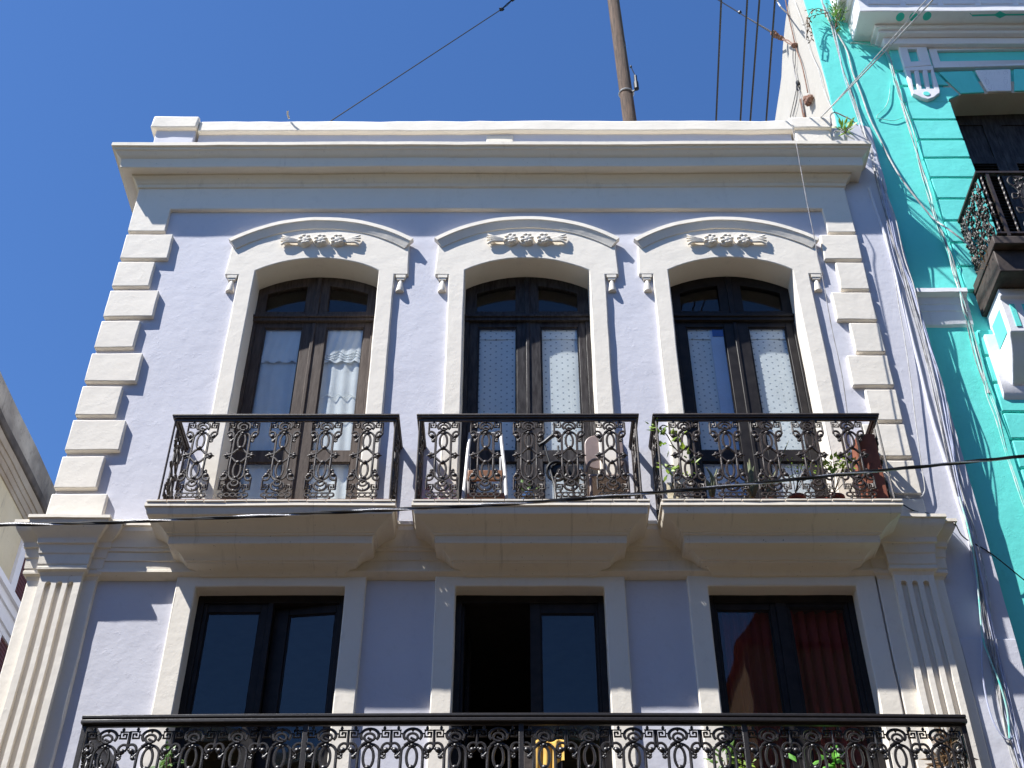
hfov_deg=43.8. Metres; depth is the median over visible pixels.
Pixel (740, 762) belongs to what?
potted plant
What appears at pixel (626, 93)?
utility pole
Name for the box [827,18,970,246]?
cable
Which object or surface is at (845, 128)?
weed
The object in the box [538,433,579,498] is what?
exercise bike
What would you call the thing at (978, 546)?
cable
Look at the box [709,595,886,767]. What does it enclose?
glazed door
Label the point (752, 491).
aloe
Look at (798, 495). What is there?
potted herb
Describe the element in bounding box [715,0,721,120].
overhead wire
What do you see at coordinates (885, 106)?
cable
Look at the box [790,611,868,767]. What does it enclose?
red curtain
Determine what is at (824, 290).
cable
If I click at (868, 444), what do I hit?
chair
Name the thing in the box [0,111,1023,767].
townhouse
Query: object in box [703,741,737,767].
potted plant
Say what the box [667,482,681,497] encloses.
flower pot
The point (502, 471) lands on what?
folding chair
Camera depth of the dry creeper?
18.08 m
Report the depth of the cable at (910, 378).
13.60 m
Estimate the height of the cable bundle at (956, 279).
6.367 m
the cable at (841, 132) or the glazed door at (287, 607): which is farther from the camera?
the cable at (841, 132)
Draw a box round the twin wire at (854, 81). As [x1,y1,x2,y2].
[820,0,932,117]
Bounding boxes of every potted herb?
[786,457,815,497]
[816,451,859,497]
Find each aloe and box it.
[703,467,716,497]
[745,459,758,497]
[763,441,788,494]
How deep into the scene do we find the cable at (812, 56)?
17.89 m
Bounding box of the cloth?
[536,739,563,767]
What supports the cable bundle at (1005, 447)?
attached to the turquoise house at (958, 65)
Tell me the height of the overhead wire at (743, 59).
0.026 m
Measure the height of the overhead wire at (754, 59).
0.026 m
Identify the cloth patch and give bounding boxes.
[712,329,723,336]
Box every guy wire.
[330,0,513,120]
[718,0,797,48]
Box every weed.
[832,116,857,137]
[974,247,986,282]
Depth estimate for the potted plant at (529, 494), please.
12.38 m
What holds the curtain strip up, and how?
hanging from the townhouse
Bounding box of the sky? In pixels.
[0,0,787,483]
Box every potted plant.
[150,741,183,767]
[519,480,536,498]
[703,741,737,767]
[728,745,755,767]
[788,745,844,767]
[920,727,979,767]
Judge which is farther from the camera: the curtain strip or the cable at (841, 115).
the cable at (841, 115)
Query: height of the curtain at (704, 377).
3.025 m
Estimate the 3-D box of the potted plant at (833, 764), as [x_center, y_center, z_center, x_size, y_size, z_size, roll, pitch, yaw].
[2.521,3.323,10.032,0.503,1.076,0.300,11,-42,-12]
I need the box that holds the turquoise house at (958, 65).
[775,0,1023,666]
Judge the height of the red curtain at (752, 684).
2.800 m
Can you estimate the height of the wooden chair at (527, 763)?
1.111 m
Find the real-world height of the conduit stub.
0.467 m
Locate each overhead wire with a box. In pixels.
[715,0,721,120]
[740,0,747,120]
[749,0,759,120]
[765,0,775,120]
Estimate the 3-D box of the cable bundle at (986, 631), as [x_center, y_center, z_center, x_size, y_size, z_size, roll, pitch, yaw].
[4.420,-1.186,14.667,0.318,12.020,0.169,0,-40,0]
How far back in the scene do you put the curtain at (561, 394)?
14.08 m
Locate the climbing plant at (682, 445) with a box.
[644,418,699,488]
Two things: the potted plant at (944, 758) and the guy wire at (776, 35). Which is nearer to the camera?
the potted plant at (944, 758)
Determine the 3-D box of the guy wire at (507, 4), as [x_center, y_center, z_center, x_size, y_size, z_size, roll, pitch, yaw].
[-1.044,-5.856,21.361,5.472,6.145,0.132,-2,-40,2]
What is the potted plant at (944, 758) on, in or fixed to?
on the townhouse
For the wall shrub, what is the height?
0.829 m
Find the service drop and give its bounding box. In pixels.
[790,48,803,117]
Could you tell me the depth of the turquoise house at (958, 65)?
16.20 m
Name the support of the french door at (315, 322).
in the townhouse
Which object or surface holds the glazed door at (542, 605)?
in the townhouse
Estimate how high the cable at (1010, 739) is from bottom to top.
2.558 m
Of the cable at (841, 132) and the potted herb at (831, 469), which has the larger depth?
the cable at (841, 132)
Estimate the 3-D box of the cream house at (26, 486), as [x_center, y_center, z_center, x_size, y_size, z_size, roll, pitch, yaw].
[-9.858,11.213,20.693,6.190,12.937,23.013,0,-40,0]
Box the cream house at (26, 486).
[0,373,55,673]
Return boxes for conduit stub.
[799,99,805,117]
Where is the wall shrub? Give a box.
[826,0,847,33]
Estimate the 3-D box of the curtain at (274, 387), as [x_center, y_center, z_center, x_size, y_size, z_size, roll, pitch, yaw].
[-2.613,0.454,13.708,0.560,3.025,0.044,0,-40,0]
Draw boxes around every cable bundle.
[821,0,1019,767]
[850,42,990,393]
[879,179,1023,767]
[969,329,1023,506]
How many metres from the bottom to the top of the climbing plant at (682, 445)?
0.850 m
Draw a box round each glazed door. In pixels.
[169,596,343,767]
[450,595,611,767]
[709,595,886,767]
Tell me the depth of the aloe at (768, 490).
12.47 m
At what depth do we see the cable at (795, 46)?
19.00 m
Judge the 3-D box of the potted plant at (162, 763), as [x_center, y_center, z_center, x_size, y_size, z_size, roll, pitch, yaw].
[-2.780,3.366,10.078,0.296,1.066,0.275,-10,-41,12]
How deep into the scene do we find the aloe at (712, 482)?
12.38 m
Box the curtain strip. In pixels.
[709,330,745,494]
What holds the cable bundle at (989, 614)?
attached to the townhouse
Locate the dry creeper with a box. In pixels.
[805,8,827,43]
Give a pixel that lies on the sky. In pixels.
(79, 78)
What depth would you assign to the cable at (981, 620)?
11.67 m
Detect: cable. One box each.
[0,454,1023,526]
[785,0,807,92]
[792,125,854,484]
[794,0,832,109]
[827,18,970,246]
[829,112,857,125]
[833,130,854,139]
[876,81,901,120]
[885,234,924,497]
[903,504,1023,579]
[957,497,1013,740]
[959,496,1009,738]
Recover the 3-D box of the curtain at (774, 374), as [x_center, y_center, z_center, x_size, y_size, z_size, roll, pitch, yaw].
[2.912,0.444,13.692,0.550,3.025,0.016,0,-40,0]
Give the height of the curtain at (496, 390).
3.025 m
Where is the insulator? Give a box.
[803,94,813,106]
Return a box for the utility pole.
[607,0,638,120]
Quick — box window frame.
[0,540,26,673]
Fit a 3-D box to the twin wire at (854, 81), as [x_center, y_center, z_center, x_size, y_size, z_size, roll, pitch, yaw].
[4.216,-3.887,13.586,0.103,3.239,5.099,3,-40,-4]
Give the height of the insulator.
0.321 m
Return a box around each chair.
[461,432,507,498]
[524,746,562,767]
[584,436,630,498]
[852,434,888,497]
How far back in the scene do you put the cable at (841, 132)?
16.16 m
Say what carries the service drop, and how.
attached to the turquoise house at (958, 65)
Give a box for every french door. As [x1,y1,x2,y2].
[222,277,376,498]
[459,277,597,498]
[671,277,827,497]
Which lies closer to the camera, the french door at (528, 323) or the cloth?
the cloth
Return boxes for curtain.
[237,330,301,498]
[306,330,362,498]
[476,330,515,498]
[542,330,583,498]
[687,330,746,497]
[718,613,790,767]
[749,330,814,497]
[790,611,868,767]
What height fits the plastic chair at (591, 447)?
1.194 m
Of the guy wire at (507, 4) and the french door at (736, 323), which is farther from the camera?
the guy wire at (507, 4)
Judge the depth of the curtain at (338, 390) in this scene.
14.04 m

